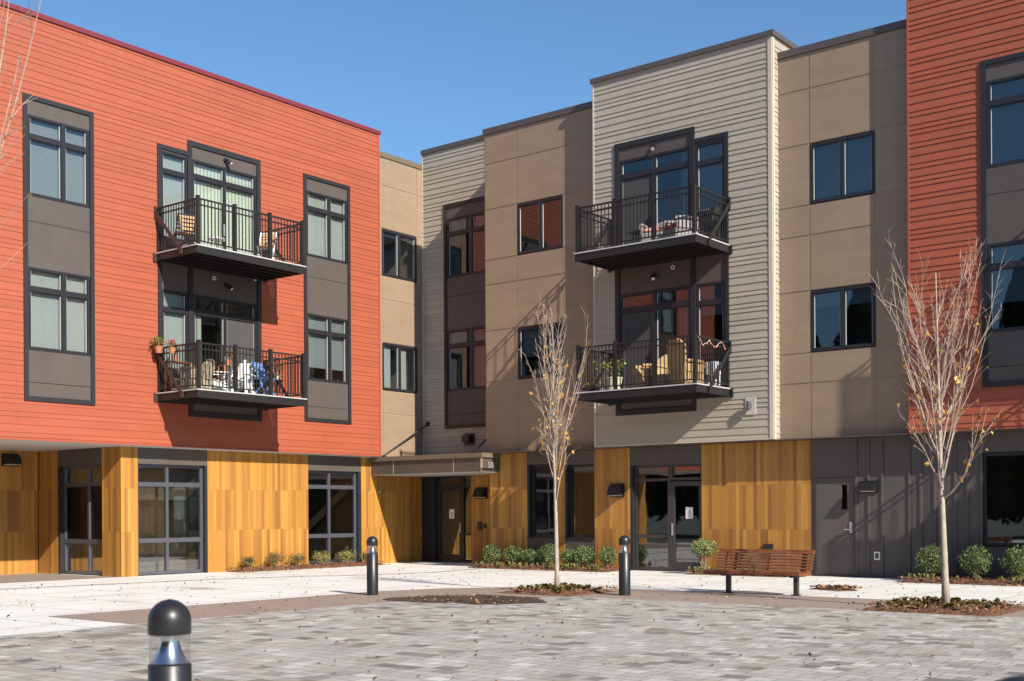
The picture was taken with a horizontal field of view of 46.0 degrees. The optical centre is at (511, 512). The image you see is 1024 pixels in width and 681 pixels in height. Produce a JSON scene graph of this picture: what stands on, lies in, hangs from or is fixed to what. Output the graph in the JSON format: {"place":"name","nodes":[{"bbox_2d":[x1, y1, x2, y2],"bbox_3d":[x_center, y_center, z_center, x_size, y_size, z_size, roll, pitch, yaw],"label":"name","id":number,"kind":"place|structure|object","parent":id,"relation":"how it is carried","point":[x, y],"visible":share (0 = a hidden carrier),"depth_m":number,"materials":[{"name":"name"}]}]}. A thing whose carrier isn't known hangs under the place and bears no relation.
{"place":"outdoors","nodes":[
{"label":"outdoors","id":0,"kind":"place"},
{"bbox_2d":[0,573,108,582],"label":"nook paving","id":1,"kind":"structure","parent":0,"point":[12,578],"depth_m":28.84,"materials":[{"name":"grey concrete"}]},
{"bbox_2d":[0,597,1023,680],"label":"plaza pavers","id":2,"kind":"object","parent":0,"point":[423,639],"visible":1,"depth_m":13.50,"materials":[{"name":"grey stone"}]},
{"bbox_2d":[0,0,41,268],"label":"young tree","id":3,"kind":"object","parent":2,"relation":"on","point":[14,102],"visible":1,"depth_m":9.16,"materials":[{"name":"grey plant"}]},
{"bbox_2d":[147,599,191,680],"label":"bollard light","id":4,"kind":"object","parent":2,"relation":"on","point":[169,621],"visible":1,"depth_m":5.92,"materials":[{"name":"black metal"}]},
{"bbox_2d":[384,595,546,603],"bbox_3d":[-0.661,1.491,20.669,3.003,0.001,2.112,0,0,38],"label":"mulch bed","id":5,"kind":"object","parent":2,"relation":"on","point":[486,597],"visible":0.95,"depth_m":20.68,"materials":[{"name":"brown plant"}]},
{"bbox_2d":[405,593,535,603],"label":"leaf litter","id":6,"kind":"object","parent":5,"relation":"on","point":[477,601],"visible":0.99,"depth_m":20.47,"materials":[{"name":"brown plant"}]},
{"bbox_2d":[1,566,1020,680],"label":"fallen leaves","id":7,"kind":"object","parent":2,"relation":"on","point":[809,653],"visible":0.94,"depth_m":17.79,"materials":[{"name":"brown plant"}]},
{"bbox_2d":[999,675,1023,680],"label":"bollard light","id":8,"kind":"object","parent":2,"relation":"on","point":[1017,678],"visible":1,"depth_m":3.05,"materials":[{"name":"black metal"}]},
{"bbox_2d":[0,561,1023,635],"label":"concrete walk","id":9,"kind":"structure","parent":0,"point":[35,617],"depth_m":24.45,"materials":[{"name":"white concrete"}]},
{"bbox_2d":[0,0,422,576],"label":"apartment building","id":10,"kind":"structure","parent":9,"relation":"on","point":[118,165],"depth_m":30.45,"materials":[{"name":"orange wood"}]},
{"bbox_2d":[1,453,21,466],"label":"wall lamp","id":11,"kind":"object","parent":10,"relation":"attached to","point":[13,460],"visible":1,"depth_m":30.35,"materials":[{"name":"brown metal"}]},
{"bbox_2d":[27,114,88,207],"bbox_3d":[-10.234,-7.877,27.184,0.119,1.790,1.520,0,0,38],"label":"window","id":12,"kind":"structure","parent":10,"relation":"in","point":[58,153],"depth_m":27.20,"materials":[{"name":"glass"}]},
{"bbox_2d":[28,266,89,355],"bbox_3d":[-10.215,-4.497,27.184,0.119,1.830,1.520,0,0,38],"label":"window","id":13,"kind":"structure","parent":10,"relation":"in","point":[58,302],"depth_m":27.20,"materials":[{"name":"grey glass"}]},
{"bbox_2d":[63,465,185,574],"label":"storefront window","id":14,"kind":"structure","parent":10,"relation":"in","point":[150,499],"depth_m":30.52,"materials":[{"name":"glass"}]},
{"bbox_2d":[77,464,202,574],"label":"storefront window","id":15,"kind":"structure","parent":10,"relation":"in","point":[193,484],"depth_m":30.71,"materials":[{"name":"brown metal"}]},
{"bbox_2d":[151,335,165,353],"bbox_3d":[-8.493,-4.025,28.933,0.375,0.423,0.393,0,0,11],"label":"hanging planter","id":16,"kind":"object","parent":10,"relation":"hanging from","point":[158,348],"visible":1,"depth_m":28.86,"materials":[{"name":"ceramic"}]},
{"bbox_2d":[163,336,177,353],"bbox_3d":[-8.113,-4.004,28.835,0.323,0.436,0.344,0,0,16],"label":"hanging planter","id":17,"kind":"object","parent":10,"relation":"hanging from","point":[171,349],"visible":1,"depth_m":28.76,"materials":[{"name":"ceramic"}]},
{"bbox_2d":[161,150,187,242],"bbox_3d":[-8.319,-7.718,29.610,0.117,2.130,0.770,0,0,38],"label":"window","id":18,"kind":"structure","parent":10,"relation":"in","point":[173,166],"depth_m":29.67,"materials":[{"name":"grey glass"}]},
{"bbox_2d":[162,289,187,371],"bbox_3d":[-8.300,-4.438,29.610,0.117,1.970,0.770,0,0,38],"label":"window","id":19,"kind":"structure","parent":10,"relation":"in","point":[174,303],"depth_m":29.68,"materials":[{"name":"glass"}]},
{"bbox_2d":[165,361,191,391],"bbox_3d":[-8.083,-3.261,29.240,0.280,0.750,0.600,0,0,38],"label":"plant stand","id":20,"kind":"object","parent":10,"relation":"on","point":[173,373],"visible":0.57,"depth_m":29.08,"materials":[{"name":"metal"}]},
{"bbox_2d":[173,213,193,248],"bbox_3d":[-7.921,-6.705,29.131,0.422,0.897,0.447,0,0,-33],"label":"folding chair","id":21,"kind":"object","parent":10,"relation":"on","point":[185,227],"visible":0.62,"depth_m":29.03,"materials":[{"name":"beige fabric"}]},
{"bbox_2d":[212,360,232,391],"bbox_3d":[-7.150,-3.359,29.577,0.778,0.969,0.720,0,0,-23],"label":"adirondack chair","id":22,"kind":"object","parent":10,"relation":"on","point":[231,376],"visible":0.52,"depth_m":29.42,"materials":[{"name":"white paint"}]},
{"bbox_2d":[192,159,255,279],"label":"balcony door","id":23,"kind":"structure","parent":10,"relation":"in","point":[216,183],"depth_m":30.79,"materials":[{"name":"glass"}]},
{"bbox_2d":[193,294,256,393],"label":"balcony door","id":24,"kind":"structure","parent":10,"relation":"in","point":[211,315],"depth_m":31.54,"materials":[{"name":"black glass"}]},
{"bbox_2d":[220,360,257,393],"bbox_3d":[-6.784,-3.361,30.116,0.720,0.969,0.778,0,0,10],"label":"adirondack chair","id":25,"kind":"object","parent":10,"relation":"on","point":[248,386],"visible":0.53,"depth_m":30.19,"materials":[{"name":"white paint"}]},
{"bbox_2d":[252,361,274,395],"bbox_3d":[-6.246,-3.335,30.372,0.447,0.897,0.422,0,0,21],"label":"folding chair","id":26,"kind":"object","parent":10,"relation":"on","point":[261,375],"visible":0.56,"depth_m":30.37,"materials":[{"name":"blue fabric"}]},
{"bbox_2d":[257,232,276,259],"bbox_3d":[-6.245,-6.715,30.714,0.422,0.897,0.447,0,0,4],"label":"folding chair","id":27,"kind":"object","parent":10,"relation":"on","point":[273,238],"visible":0.58,"depth_m":30.81,"materials":[{"name":"white paint"}]},
{"bbox_2d":[255,470,355,563],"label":"storefront window","id":28,"kind":"structure","parent":10,"relation":"in","point":[331,494],"depth_m":35.08,"materials":[{"name":"clear glass"}]},
{"bbox_2d":[307,190,346,263],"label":"window","id":29,"kind":"structure","parent":10,"relation":"in","point":[326,215],"depth_m":33.59,"materials":[{"name":"white glass"}]},
{"bbox_2d":[307,313,347,384],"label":"window","id":30,"kind":"structure","parent":10,"relation":"in","point":[327,336],"depth_m":33.63,"materials":[{"name":"grey glass"}]},
{"bbox_2d":[381,229,416,282],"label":"window","id":31,"kind":"structure","parent":10,"relation":"in","point":[399,251],"depth_m":36.82,"materials":[{"name":"black glass"}]},
{"bbox_2d":[382,343,416,393],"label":"window","id":32,"kind":"structure","parent":10,"relation":"in","point":[399,363],"depth_m":36.42,"materials":[{"name":"grey glass"}]},
{"bbox_2d":[7,569,471,588],"bbox_3d":[-7.031,1.536,26.982,15.959,0.001,0.975,0,0,-37],"label":"brick strip","id":33,"kind":"object","parent":9,"relation":"on","point":[231,578],"visible":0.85,"depth_m":27.56,"materials":[{"name":"brown brick"}]},
{"bbox_2d":[226,560,385,571],"bbox_3d":[-5.538,1.485,33.106,0.678,0.086,5.311,0,0,38],"label":"mulch bed","id":34,"kind":"object","parent":9,"relation":"on","point":[303,567],"visible":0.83,"depth_m":32.57,"materials":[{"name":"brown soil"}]},
{"bbox_2d":[241,553,255,568],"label":"shrub","id":35,"kind":"object","parent":34,"relation":"on","point":[250,560],"visible":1,"depth_m":31.35,"materials":[{"name":"green plant"}]},
{"bbox_2d":[264,550,286,566],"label":"shrub","id":36,"kind":"object","parent":34,"relation":"on","point":[272,556],"visible":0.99,"depth_m":32.05,"materials":[{"name":"green plant"}]},
{"bbox_2d":[288,551,306,565],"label":"shrub","id":37,"kind":"object","parent":34,"relation":"on","point":[298,559],"visible":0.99,"depth_m":32.70,"materials":[{"name":"green plant"}]},
{"bbox_2d":[312,550,330,564],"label":"shrub","id":38,"kind":"object","parent":34,"relation":"on","point":[322,557],"visible":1,"depth_m":33.38,"materials":[{"name":"green plant"}]},
{"bbox_2d":[334,547,355,563],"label":"shrub","id":39,"kind":"object","parent":34,"relation":"on","point":[346,555],"visible":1,"depth_m":34.06,"materials":[{"name":"green plant"}]},
{"bbox_2d":[50,587,1023,623],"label":"brick border","id":40,"kind":"object","parent":9,"relation":"on","point":[138,616],"visible":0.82,"depth_m":20.23,"materials":[{"name":"brick"}]},
{"bbox_2d":[366,536,377,594],"bbox_3d":[-2.550,0.975,22.049,0.210,1.080,0.210,0,0,15],"label":"bollard light","id":41,"kind":"object","parent":40,"relation":"on","point":[372,569],"visible":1,"depth_m":21.96,"materials":[{"name":"black metal"}]},
{"bbox_2d":[520,295,591,587],"bbox_3d":[0.826,-1.278,22.379,1.185,5.553,1.104,0,0,38],"label":"young tree","id":42,"kind":"object","parent":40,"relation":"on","point":[554,436],"visible":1,"depth_m":22.36,"materials":[{"name":"grey plant"}]},
{"bbox_2d":[499,588,617,596],"bbox_3d":[0.846,1.453,22.485,1.683,0.076,1.670,0,0,38],"label":"mulch bed","id":43,"kind":"object","parent":40,"relation":"on","point":[561,593],"visible":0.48,"depth_m":22.01,"materials":[{"name":"brown plant"}]},
{"bbox_2d":[518,582,589,591],"bbox_3d":[0.843,1.381,22.451,1.177,0.108,1.377,0,0,38],"label":"ground cover","id":44,"kind":"object","parent":43,"relation":"on","point":[564,585],"visible":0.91,"depth_m":22.23,"materials":[{"name":"green plant"}]},
{"bbox_2d":[499,583,617,592],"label":"bark chips","id":45,"kind":"object","parent":43,"relation":"on","point":[571,589],"visible":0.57,"depth_m":22.16,"materials":[{"name":"brown wood"}]},
{"bbox_2d":[618,535,630,595],"bbox_3d":[2.012,0.949,21.581,0.210,1.080,0.210,0,0,-25],"label":"bollard light","id":46,"kind":"object","parent":40,"relation":"on","point":[624,572],"visible":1,"depth_m":21.50,"materials":[{"name":"black metal"}]},
{"bbox_2d":[869,230,1007,603],"bbox_3d":[6.401,-1.382,18.152,2.088,5.696,2.301,0,0,38],"label":"young tree","id":47,"kind":"object","parent":40,"relation":"on","point":[945,595],"visible":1,"depth_m":18.11,"materials":[{"name":"grey plant"}]},
{"bbox_2d":[861,601,1023,615],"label":"mulch bed","id":48,"kind":"object","parent":40,"relation":"on","point":[955,611],"visible":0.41,"depth_m":17.49,"materials":[{"name":"brown plant"}]},
{"bbox_2d":[876,595,999,609],"bbox_3d":[6.503,1.349,18.121,1.598,0.108,1.614,0,0,38],"label":"ground cover","id":49,"kind":"object","parent":48,"relation":"on","point":[903,601],"visible":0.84,"depth_m":17.98,"materials":[{"name":"green plant"}]},
{"bbox_2d":[859,596,1023,610],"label":"bark chips","id":50,"kind":"object","parent":48,"relation":"on","point":[1001,603],"visible":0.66,"depth_m":17.73,"materials":[{"name":"brown wood"}]},
{"bbox_2d":[468,562,618,571],"bbox_3d":[0.846,1.448,31.678,4.489,0.086,1.099,0,0,38],"label":"mulch bed","id":51,"kind":"object","parent":9,"relation":"on","point":[583,569],"visible":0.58,"depth_m":31.19,"materials":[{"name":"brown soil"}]},
{"bbox_2d":[482,543,500,564],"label":"bush","id":52,"kind":"object","parent":51,"relation":"on","point":[491,554],"visible":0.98,"depth_m":32.76,"materials":[{"name":"green plant"}]},
{"bbox_2d":[502,545,523,562],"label":"bush","id":53,"kind":"object","parent":51,"relation":"on","point":[515,553],"visible":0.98,"depth_m":32.27,"materials":[{"name":"green plant"}]},
{"bbox_2d":[520,549,537,564],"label":"bush","id":54,"kind":"object","parent":51,"relation":"on","point":[531,557],"visible":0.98,"depth_m":31.94,"materials":[{"name":"green plant"}]},
{"bbox_2d":[475,561,600,569],"bbox_3d":[0.665,1.358,31.381,4.151,0.156,0.480,0,0,38],"label":"ground cover","id":55,"kind":"object","parent":51,"relation":"on","point":[551,564],"visible":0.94,"depth_m":31.18,"materials":[{"name":"green plant"}]},
{"bbox_2d":[536,543,560,564],"bbox_3d":[0.953,1.135,31.645,0.612,0.662,0.654,0,0,38],"label":"bush","id":56,"kind":"object","parent":51,"relation":"on","point":[550,556],"visible":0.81,"depth_m":31.57,"materials":[{"name":"green plant"}]},
{"bbox_2d":[559,548,578,565],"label":"bush","id":57,"kind":"object","parent":51,"relation":"on","point":[568,556],"visible":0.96,"depth_m":31.16,"materials":[{"name":"green plant"}]},
{"bbox_2d":[574,545,596,566],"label":"bush","id":58,"kind":"object","parent":51,"relation":"on","point":[582,555],"visible":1,"depth_m":30.88,"materials":[{"name":"green plant"}]},
{"bbox_2d":[597,545,618,568],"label":"bush","id":59,"kind":"object","parent":51,"relation":"on","point":[607,560],"visible":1,"depth_m":30.41,"materials":[{"name":"green plant"}]},
{"bbox_2d":[370,19,909,575],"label":"apartment building","id":60,"kind":"structure","parent":9,"relation":"on","point":[784,155],"depth_m":29.42,"materials":[{"name":"brown metal"}]},
{"bbox_2d":[437,476,461,486],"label":"storefront window","id":61,"kind":"structure","parent":60,"relation":"in","point":[441,480],"depth_m":36.85,"materials":[{"name":"brown metal"}]},
{"bbox_2d":[437,487,461,561],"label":"glass door","id":62,"kind":"structure","parent":60,"relation":"in","point":[449,499],"depth_m":37.04,"materials":[{"name":"brown metal"}]},
{"bbox_2d":[447,211,484,277],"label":"window","id":63,"kind":"structure","parent":60,"relation":"in","point":[465,233],"depth_m":36.26,"materials":[{"name":"glass"}]},
{"bbox_2d":[462,475,471,561],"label":"storefront window","id":64,"kind":"structure","parent":60,"relation":"in","point":[466,480],"depth_m":36.20,"materials":[{"name":"brown metal"}]},
{"bbox_2d":[472,487,487,498],"bbox_3d":[-0.956,-0.565,35.535,0.420,0.340,0.236,0,0,38],"label":"wall lamp","id":65,"kind":"object","parent":60,"relation":"attached to","point":[480,492],"visible":1,"depth_m":35.49,"materials":[{"name":"brown metal"}]},
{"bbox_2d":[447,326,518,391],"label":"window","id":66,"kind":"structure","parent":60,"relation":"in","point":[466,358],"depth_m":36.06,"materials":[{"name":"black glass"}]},
{"bbox_2d":[517,195,562,254],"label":"window","id":67,"kind":"structure","parent":60,"relation":"in","point":[539,222],"depth_m":33.07,"materials":[{"name":"glass"}]},
{"bbox_2d":[518,322,563,378],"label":"window","id":68,"kind":"structure","parent":60,"relation":"in","point":[527,344],"depth_m":32.70,"materials":[{"name":"black glass"}]},
{"bbox_2d":[532,464,564,536],"bbox_3d":[1.936,-0.321,33.910,0.890,1.960,3.372,0,0,38],"label":"storefront window","id":69,"kind":"structure","parent":60,"relation":"in","point":[542,478],"depth_m":33.20,"materials":[{"name":"glass"}]},
{"bbox_2d":[569,464,630,536],"bbox_3d":[2.921,-0.307,33.133,0.880,1.920,3.372,0,0,38],"label":"storefront window","id":70,"kind":"structure","parent":60,"relation":"in","point":[581,477],"depth_m":32.50,"materials":[{"name":"brown metal"}]},
{"bbox_2d":[592,359,625,389],"bbox_3d":[2.488,-3.364,29.516,0.896,0.895,0.962,0,0,-23],"label":"potted plant","id":71,"kind":"object","parent":60,"relation":"on","point":[607,384],"visible":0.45,"depth_m":29.42,"materials":[{"name":"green plant"}]},
{"bbox_2d":[607,483,624,496],"bbox_3d":[2.638,-0.560,30.888,0.420,0.350,0.236,0,0,38],"label":"wall lamp","id":72,"kind":"object","parent":60,"relation":"attached to","point":[616,490],"visible":1,"depth_m":30.84,"materials":[{"name":"brown metal"}]},
{"bbox_2d":[632,363,667,387],"bbox_3d":[3.288,-3.231,28.896,0.826,0.620,0.480,0,0,-21],"label":"wicker armchair","id":73,"kind":"object","parent":60,"relation":"on","point":[647,374],"visible":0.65,"depth_m":28.69,"materials":[{"name":"beige wicker"}]},
{"bbox_2d":[619,146,689,268],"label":"balcony door","id":74,"kind":"structure","parent":60,"relation":"in","point":[670,169],"depth_m":30.26,"materials":[{"name":"glass"}]},
{"bbox_2d":[638,220,670,241],"bbox_3d":[3.515,-6.672,28.955,0.760,0.720,0.826,0,0,24],"label":"wicker armchair","id":75,"kind":"object","parent":60,"relation":"on","point":[657,226],"visible":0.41,"depth_m":28.72,"materials":[{"name":"white wicker"}]},
{"bbox_2d":[620,285,690,388],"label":"balcony door","id":76,"kind":"structure","parent":60,"relation":"in","point":[670,307],"depth_m":30.34,"materials":[{"name":"black glass"}]},
{"bbox_2d":[634,464,682,570],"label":"storefront window","id":77,"kind":"structure","parent":60,"relation":"in","point":[651,482],"depth_m":31.24,"materials":[{"name":"glass"}]},
{"bbox_2d":[650,354,674,385],"bbox_3d":[3.736,-3.373,28.731,0.760,0.900,0.826,0,0,18],"label":"wicker armchair","id":78,"kind":"object","parent":60,"relation":"on","point":[662,375],"visible":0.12,"depth_m":28.47,"materials":[{"name":"beige wicker"}]},
{"bbox_2d":[661,215,699,237],"bbox_3d":[4.016,-6.675,28.429,0.826,0.720,0.640,0,0,-23],"label":"wicker armchair","id":79,"kind":"object","parent":60,"relation":"on","point":[680,226],"visible":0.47,"depth_m":28.14,"materials":[{"name":"white wicker"}]},
{"bbox_2d":[670,463,701,480],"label":"storefront window","id":80,"kind":"structure","parent":60,"relation":"in","point":[685,472],"depth_m":30.31,"materials":[{"name":"glass"}]},
{"bbox_2d":[666,338,705,384],"bbox_3d":[4.030,-3.475,28.051,0.826,1.100,0.620,0,0,-38],"label":"wicker armchair","id":81,"kind":"object","parent":60,"relation":"on","point":[681,364],"visible":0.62,"depth_m":27.79,"materials":[{"name":"beige wicker"}]},
{"bbox_2d":[670,481,736,570],"bbox_3d":[5.195,0.340,30.949,0.930,2.220,2.987,0,0,38],"label":"glass door","id":82,"kind":"structure","parent":60,"relation":"in","point":[685,496],"depth_m":30.42,"materials":[{"name":"glass"}]},
{"bbox_2d":[691,206,721,240],"bbox_3d":[4.547,-6.728,28.316,0.600,0.821,0.452,0,0,38],"label":"barbecue grill","id":83,"kind":"object","parent":60,"relation":"on","point":[716,210],"visible":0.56,"depth_m":28.16,"materials":[{"name":"black metal"}]},
{"bbox_2d":[695,138,723,232],"bbox_3d":[4.759,-7.792,28.883,0.790,2.130,0.117,0,0,38],"label":"window","id":84,"kind":"structure","parent":60,"relation":"in","point":[709,156],"depth_m":28.92,"materials":[{"name":"glass"}]},
{"bbox_2d":[696,280,724,363],"bbox_3d":[5.242,-4.515,29.470,0.790,1.970,1.614,0,0,38],"label":"window","id":85,"kind":"structure","parent":60,"relation":"in","point":[710,296],"depth_m":29.07,"materials":[{"name":"glass"}]},
{"bbox_2d":[745,397,755,414],"bbox_3d":[5.529,-2.482,28.124,0.260,0.410,0.178,0,0,38],"label":"wall lamp","id":86,"kind":"object","parent":60,"relation":"attached to","point":[750,404],"visible":1,"depth_m":28.13,"materials":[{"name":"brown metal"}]},
{"bbox_2d":[810,131,874,203],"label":"window","id":87,"kind":"structure","parent":60,"relation":"in","point":[844,167],"depth_m":27.12,"materials":[{"name":"blue glass"}]},
{"bbox_2d":[811,283,875,351],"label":"window","id":88,"kind":"structure","parent":60,"relation":"in","point":[842,318],"depth_m":27.57,"materials":[{"name":"glass"}]},
{"bbox_2d":[383,0,1023,578],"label":"apartment building","id":89,"kind":"structure","parent":9,"relation":"on","point":[965,124],"depth_m":25.49,"materials":[{"name":"grey metal"}]},
{"bbox_2d":[817,480,853,574],"bbox_3d":[7.392,0.348,27.446,0.880,2.140,0.362,0,0,38],"label":"door","id":90,"kind":"structure","parent":89,"relation":"in","point":[834,523],"depth_m":27.37,"materials":[{"name":"grey metal"}]},
{"bbox_2d":[857,481,877,492],"bbox_3d":[7.865,-0.560,26.761,0.420,0.270,0.236,0,0,38],"label":"wall lamp","id":91,"kind":"object","parent":89,"relation":"attached to","point":[867,487],"visible":1,"depth_m":26.72,"materials":[{"name":"brown metal"}]},
{"bbox_2d":[983,452,1023,545],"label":"storefront window","id":92,"kind":"structure","parent":89,"relation":"in","point":[1003,472],"depth_m":26.42,"materials":[{"name":"glass"}]},
{"bbox_2d":[986,73,1023,167],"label":"window","id":93,"kind":"structure","parent":89,"relation":"in","point":[1005,96],"depth_m":24.76,"materials":[{"name":"glass"}]},
{"bbox_2d":[987,239,1023,332],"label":"window","id":94,"kind":"structure","parent":89,"relation":"in","point":[1010,297],"depth_m":24.84,"materials":[{"name":"glass"}]},
{"bbox_2d":[686,571,782,576],"bbox_3d":[5.365,1.423,28.237,2.624,0.085,0.899,0,0,38],"label":"mulch bed","id":95,"kind":"object","parent":9,"relation":"on","point":[699,573],"visible":0.21,"depth_m":28.27,"materials":[{"name":"brown wood"}]},
{"bbox_2d":[690,538,721,570],"bbox_3d":[4.543,1.022,28.766,0.778,0.848,0.708,0,0,38],"label":"bush","id":96,"kind":"object","parent":95,"relation":"on","point":[703,549],"visible":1,"depth_m":28.70,"materials":[{"name":"green plant"}]},
{"bbox_2d":[704,549,814,595],"bbox_3d":[4.450,1.076,21.779,1.900,0.798,0.618,0,0,38],"label":"park bench","id":97,"kind":"object","parent":9,"relation":"on","point":[749,558],"visible":1,"depth_m":21.80,"materials":[{"name":"brown wood"}]},
{"bbox_2d":[810,586,857,590],"bbox_3d":[6.145,1.430,22.806,0.693,0.060,0.890,0,0,-20],"label":"leaf pile","id":98,"kind":"object","parent":9,"relation":"on","point":[836,589],"visible":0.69,"depth_m":22.59,"materials":[{"name":"brown plant"}]},
{"bbox_2d":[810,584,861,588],"bbox_3d":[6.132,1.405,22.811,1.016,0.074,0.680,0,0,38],"label":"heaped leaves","id":99,"kind":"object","parent":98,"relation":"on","point":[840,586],"visible":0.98,"depth_m":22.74,"materials":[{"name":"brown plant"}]},
{"bbox_2d":[898,574,1023,585],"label":"mulch bed","id":100,"kind":"object","parent":9,"relation":"on","point":[965,581],"visible":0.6,"depth_m":24.33,"materials":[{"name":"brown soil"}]},
{"bbox_2d":[914,545,940,577],"bbox_3d":[8.827,1.043,25.315,0.700,0.780,0.759,0,0,38],"label":"bush","id":101,"kind":"object","parent":100,"relation":"on","point":[929,561],"visible":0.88,"depth_m":25.23,"materials":[{"name":"green plant"}]},
{"bbox_2d":[908,572,1023,582],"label":"ground cover","id":102,"kind":"object","parent":100,"relation":"on","point":[1015,578],"visible":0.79,"depth_m":24.21,"materials":[{"name":"green plant"}]},
{"bbox_2d":[957,544,992,575],"bbox_3d":[9.546,1.034,24.760,0.697,0.787,0.741,0,0,38],"label":"bush","id":103,"kind":"object","parent":100,"relation":"on","point":[984,562],"visible":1,"depth_m":24.65,"materials":[{"name":"green plant"}]},
{"bbox_2d":[997,545,1023,580],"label":"bush","id":104,"kind":"object","parent":100,"relation":"on","point":[1016,564],"visible":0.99,"depth_m":24.16,"materials":[{"name":"green plant"}]},
{"bbox_2d":[707,361,720,385],"bbox_3d":[4.745,-3.229,28.380,0.260,0.600,0.250,0,0,38],"label":"storage box","id":105,"kind":"object","parent":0,"point":[713,370],"visible":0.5,"depth_m":28.31,"materials":[{"name":"white paint"}]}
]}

